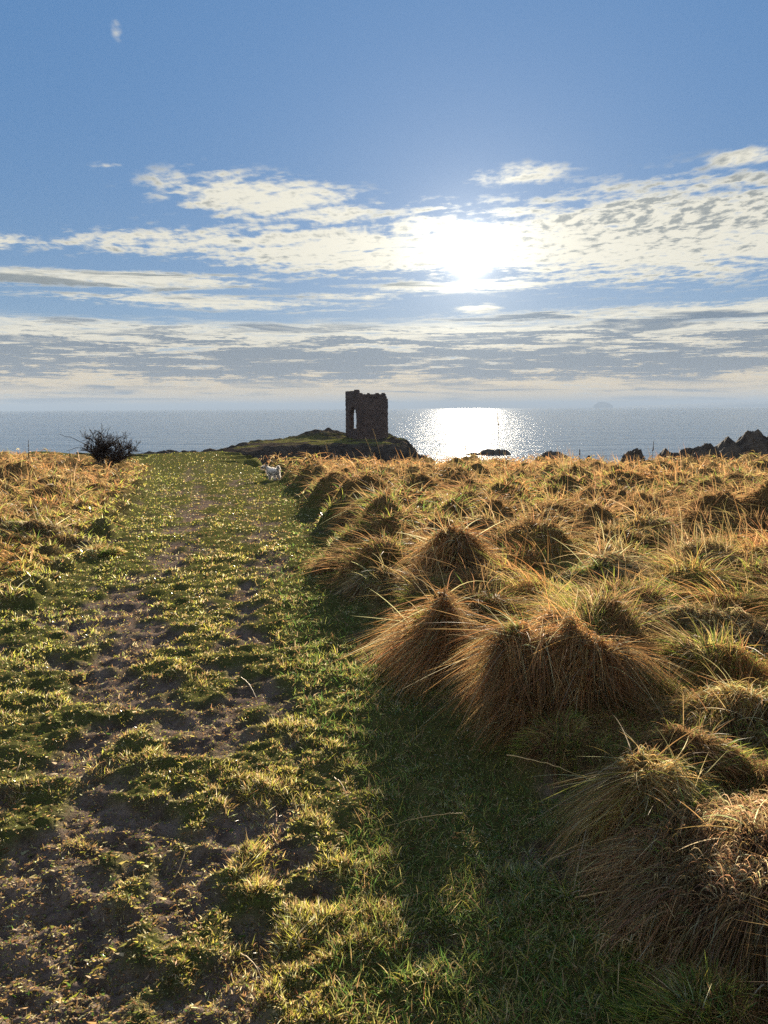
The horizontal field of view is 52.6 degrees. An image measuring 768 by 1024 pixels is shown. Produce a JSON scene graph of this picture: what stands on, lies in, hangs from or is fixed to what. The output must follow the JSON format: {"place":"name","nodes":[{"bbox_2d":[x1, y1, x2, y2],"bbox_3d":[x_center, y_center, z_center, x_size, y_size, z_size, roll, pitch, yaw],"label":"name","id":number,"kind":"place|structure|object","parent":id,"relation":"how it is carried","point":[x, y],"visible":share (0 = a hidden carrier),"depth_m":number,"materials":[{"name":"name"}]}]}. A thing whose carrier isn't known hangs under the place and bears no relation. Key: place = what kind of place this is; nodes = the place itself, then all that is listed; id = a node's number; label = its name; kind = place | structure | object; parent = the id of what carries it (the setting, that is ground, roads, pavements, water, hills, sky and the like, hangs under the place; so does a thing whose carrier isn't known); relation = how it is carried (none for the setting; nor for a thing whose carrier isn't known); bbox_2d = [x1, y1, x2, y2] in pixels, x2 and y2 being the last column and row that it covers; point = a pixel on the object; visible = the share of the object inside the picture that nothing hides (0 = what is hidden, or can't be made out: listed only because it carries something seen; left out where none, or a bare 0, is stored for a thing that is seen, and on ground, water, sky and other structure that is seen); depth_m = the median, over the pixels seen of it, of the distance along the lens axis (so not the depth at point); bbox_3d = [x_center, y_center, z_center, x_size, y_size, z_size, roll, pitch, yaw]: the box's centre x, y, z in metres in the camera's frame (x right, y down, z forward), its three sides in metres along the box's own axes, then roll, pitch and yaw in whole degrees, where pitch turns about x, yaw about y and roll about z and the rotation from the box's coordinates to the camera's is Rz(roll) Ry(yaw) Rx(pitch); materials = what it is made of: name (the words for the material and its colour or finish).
{"place":"outdoors","nodes":[
{"label":"outdoors","id":0,"kind":"place"},
{"bbox_2d":[140,428,434,464],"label":"headland","id":1,"kind":"structure","parent":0,"point":[336,442],"depth_m":88.02,"materials":[{"name":"green plant"}]},
{"bbox_2d":[345,390,387,438],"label":"ruined tower","id":2,"kind":"structure","parent":1,"relation":"on","point":[370,410],"depth_m":99.05,"materials":[{"name":"stone"}]},
{"bbox_2d":[0,451,767,1023],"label":"ground","id":3,"kind":"structure","parent":0,"point":[182,465],"depth_m":3.78,"materials":[{"name":"soil"}]},
{"bbox_2d":[0,529,53,580],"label":"rough grass","id":4,"kind":"structure","parent":3,"relation":"on","point":[17,561],"depth_m":8.21,"materials":[{"name":"plant"}]},
{"bbox_2d":[0,514,90,542],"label":"grass tussock","id":5,"kind":"object","parent":3,"relation":"on","point":[42,528],"depth_m":9.55,"materials":[{"name":"plant"}]},
{"bbox_2d":[69,451,72,530],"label":"seed stem","id":6,"kind":"object","parent":3,"relation":"on","point":[70,489],"visible":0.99,"depth_m":9.54,"materials":[{"name":"brown plant"}]},
{"bbox_2d":[0,448,147,544],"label":"rough grass","id":7,"kind":"structure","parent":3,"relation":"on","point":[10,509],"depth_m":14.72,"materials":[{"name":"brown plant"}]},
{"bbox_2d":[67,535,127,561],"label":"grass tussock","id":8,"kind":"object","parent":3,"relation":"on","point":[103,550],"depth_m":8.76,"materials":[{"name":"plant"}]},
{"bbox_2d":[60,423,142,465],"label":"thorn bush","id":9,"kind":"object","parent":3,"relation":"on","point":[103,450],"visible":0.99,"depth_m":30.81,"materials":[{"name":"black plant"}]},
{"bbox_2d":[143,450,168,453],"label":"shore rock","id":10,"kind":"object","parent":3,"relation":"on","point":[158,452],"visible":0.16,"depth_m":74.55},
{"bbox_2d":[240,953,263,982],"bbox_3d":[-0.373,1.292,2.212,0.009,0.015,0.149,-6,9,-36],"label":"straw","id":11,"kind":"object","parent":3,"relation":"on","point":[254,964],"visible":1,"depth_m":2.21,"materials":[{"name":"beige plant"}]},
{"bbox_2d":[261,464,280,480],"bbox_3d":[-3.384,-1.180,23.340,0.697,0.510,0.383,6,10,42],"label":"dog","id":12,"kind":"object","parent":3,"relation":"on","point":[274,473],"visible":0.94,"depth_m":23.26},
{"bbox_2d":[297,544,350,576],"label":"grass tussock","id":13,"kind":"object","parent":3,"relation":"on","point":[320,567],"depth_m":7.76,"materials":[{"name":"brown plant"}]},
{"bbox_2d":[0,451,728,1023],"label":"turf","id":14,"kind":"structure","parent":3,"relation":"on","point":[296,909],"depth_m":2.84,"materials":[{"name":"green plant"}]},
{"bbox_2d":[540,839,591,866],"bbox_3d":[0.633,1.187,2.707,0.176,0.135,0.005,2,8,16],"label":"straw","id":15,"kind":"object","parent":14,"relation":"on","point":[565,851],"visible":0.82,"depth_m":2.71,"materials":[{"name":"plant"}]},
{"bbox_2d":[321,482,408,535],"bbox_3d":[-0.106,0.000,10.270,1.485,0.764,1.496,4,9,32],"label":"grass tussock","id":16,"kind":"object","parent":3,"relation":"on","point":[348,513],"depth_m":10.23,"materials":[{"name":"brown plant"}]},
{"bbox_2d":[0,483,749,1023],"bbox_3d":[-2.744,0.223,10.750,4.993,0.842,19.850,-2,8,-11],"label":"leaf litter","id":17,"kind":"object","parent":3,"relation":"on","point":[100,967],"visible":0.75,"depth_m":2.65,"materials":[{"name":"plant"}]},
{"bbox_2d":[329,550,427,613],"bbox_3d":[-0.049,0.607,6.419,0.994,0.631,1.459,0,8,0],"label":"grass tussock","id":18,"kind":"object","parent":3,"relation":"on","point":[363,582],"depth_m":6.52,"materials":[{"name":"brown plant"}]},
{"bbox_2d":[375,609,401,652],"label":"grass tussock","id":19,"kind":"object","parent":3,"relation":"on","point":[390,629],"depth_m":5.31,"materials":[{"name":"brown plant"}]},
{"bbox_2d":[328,548,503,711],"bbox_3d":[0.228,0.773,4.614,1.269,1.088,1.448,0,8,0],"label":"grass tussock","id":20,"kind":"object","parent":3,"relation":"on","point":[416,630],"depth_m":4.59,"materials":[{"name":"brown plant"}]},
{"bbox_2d":[391,482,448,500],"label":"grass tussock","id":21,"kind":"object","parent":3,"relation":"on","point":[415,492],"depth_m":12.45,"materials":[{"name":"plant"}]},
{"bbox_2d":[384,813,461,826],"bbox_3d":[0.148,1.170,2.957,0.298,0.082,0.004,1,8,10],"label":"straw","id":22,"kind":"object","parent":3,"relation":"on","point":[428,816],"visible":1,"depth_m":2.95,"materials":[{"name":"beige plant"}]},
{"bbox_2d":[390,506,520,597],"bbox_3d":[0.546,0.385,6.371,1.219,0.881,1.716,0,8,0],"label":"grass tussock","id":23,"kind":"object","parent":3,"relation":"on","point":[461,541],"depth_m":6.35,"materials":[{"name":"brown plant"}]},
{"bbox_2d":[497,411,499,462],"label":"seed stem","id":24,"kind":"object","parent":3,"relation":"on","point":[498,433],"visible":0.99,"depth_m":12.94,"materials":[{"name":"plant"}]},
{"bbox_2d":[251,503,762,1023],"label":"green sward","id":25,"kind":"structure","parent":3,"relation":"on","point":[457,955],"depth_m":2.46,"materials":[{"name":"green plant"}]},
{"bbox_2d":[289,489,767,1023],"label":"rough grass","id":26,"kind":"structure","parent":3,"relation":"on","point":[513,583],"depth_m":4.73,"materials":[{"name":"brown plant"}]},
{"bbox_2d":[505,498,595,537],"bbox_3d":[1.644,0.184,8.689,1.531,0.651,1.324,-7,10,-40],"label":"grass tussock","id":27,"kind":"object","parent":3,"relation":"on","point":[545,512],"depth_m":8.63,"materials":[{"name":"brown plant"}]},
{"bbox_2d":[398,578,737,793],"bbox_3d":[0.837,0.846,3.813,1.615,0.964,1.510,0,8,0],"label":"grass tussock","id":28,"kind":"object","parent":3,"relation":"on","point":[532,667],"depth_m":3.71,"materials":[{"name":"brown plant"}]},
{"bbox_2d":[530,530,674,588],"bbox_3d":[1.856,0.525,6.038,1.416,0.916,1.444,0,8,0],"label":"grass tussock","id":29,"kind":"object","parent":3,"relation":"on","point":[597,563],"depth_m":6.10,"materials":[{"name":"brown plant"}]},
{"bbox_2d":[494,704,759,895],"bbox_3d":[0.929,1.064,2.725,1.194,0.764,1.039,0,8,0],"label":"grass tussock","id":30,"kind":"object","parent":3,"relation":"on","point":[616,795],"depth_m":2.70,"materials":[{"name":"brown plant"}]},
{"bbox_2d":[507,754,578,775],"bbox_3d":[0.617,0.986,3.034,0.009,0.038,0.341,-7,10,-43],"label":"straw","id":31,"kind":"object","parent":30,"relation":"on","point":[539,762],"visible":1,"depth_m":3.05,"materials":[{"name":"beige plant"}]},
{"bbox_2d":[536,782,767,1023],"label":"grass tussock","id":32,"kind":"object","parent":3,"relation":"on","point":[705,885],"depth_m":2.29,"materials":[{"name":"brown plant"}]},
{"bbox_2d":[575,890,616,897],"bbox_3d":[0.812,1.167,2.402,0.432,0.153,0.006,2,8,20],"label":"straw","id":33,"kind":"object","parent":32,"relation":"on","point":[592,894],"visible":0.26,"depth_m":2.46,"materials":[{"name":"plant"}]},
{"bbox_2d":[625,651,767,752],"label":"grass tussock","id":34,"kind":"object","parent":3,"relation":"on","point":[746,708],"depth_m":3.44,"materials":[{"name":"plant"}]},
{"bbox_2d":[629,587,767,656],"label":"grass tussock","id":35,"kind":"object","parent":3,"relation":"on","point":[758,628],"depth_m":4.79,"materials":[{"name":"plant"}]},
{"bbox_2d":[0,407,767,463],"bbox_3d":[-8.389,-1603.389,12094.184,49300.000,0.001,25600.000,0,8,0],"label":"sea","id":36,"kind":"structure","parent":0,"point":[619,432],"depth_m":405.38,"materials":[{"name":"blue liquid"}]},
{"bbox_2d":[479,449,510,454],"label":"sea rock","id":37,"kind":"object","parent":36,"relation":"in","point":[491,451],"visible":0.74,"depth_m":170.33,"materials":[{"name":"grey stone"}]},
{"bbox_2d":[541,450,567,459],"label":"sea rock","id":38,"kind":"object","parent":36,"relation":"in","point":[554,454],"visible":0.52,"depth_m":150.68,"materials":[{"name":"grey stone"}]},
{"bbox_2d":[592,402,613,407],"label":"rock island","id":39,"kind":"object","parent":36,"relation":"on","point":[602,405],"visible":1,"depth_m":15275.64,"materials":[{"name":"grey stone"}]},
{"bbox_2d":[620,448,644,464],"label":"shore rock","id":40,"kind":"object","parent":36,"relation":"in","point":[636,452],"visible":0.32,"depth_m":59.38,"materials":[{"name":"grey stone"}]},
{"bbox_2d":[651,443,728,462],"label":"shore rock","id":41,"kind":"object","parent":36,"relation":"in","point":[705,449],"visible":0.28,"depth_m":59.11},
{"bbox_2d":[715,429,767,460],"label":"shore rock","id":42,"kind":"object","parent":36,"relation":"in","point":[756,441],"visible":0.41,"depth_m":60.73,"materials":[{"name":"grey stone"}]},
{"bbox_2d":[0,445,767,581],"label":"seed grass","id":43,"kind":"structure","parent":0,"point":[570,462],"depth_m":10.65,"materials":[{"name":"plant"}]},
{"bbox_2d":[0,0,767,410],"label":"sky","id":44,"kind":"structure","parent":0,"point":[205,204],"materials":[{"name":"blue"}]},
{"bbox_2d":[257,448,767,543],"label":"rough grass","id":45,"kind":"structure","parent":0,"point":[439,485],"depth_m":12.72,"materials":[{"name":"plant"}]},
{"bbox_2d":[624,401,767,406],"bbox_3d":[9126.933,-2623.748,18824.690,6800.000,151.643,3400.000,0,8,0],"label":"distant hills","id":46,"kind":"structure","parent":0,"point":[744,404],"depth_m":17549.08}
]}

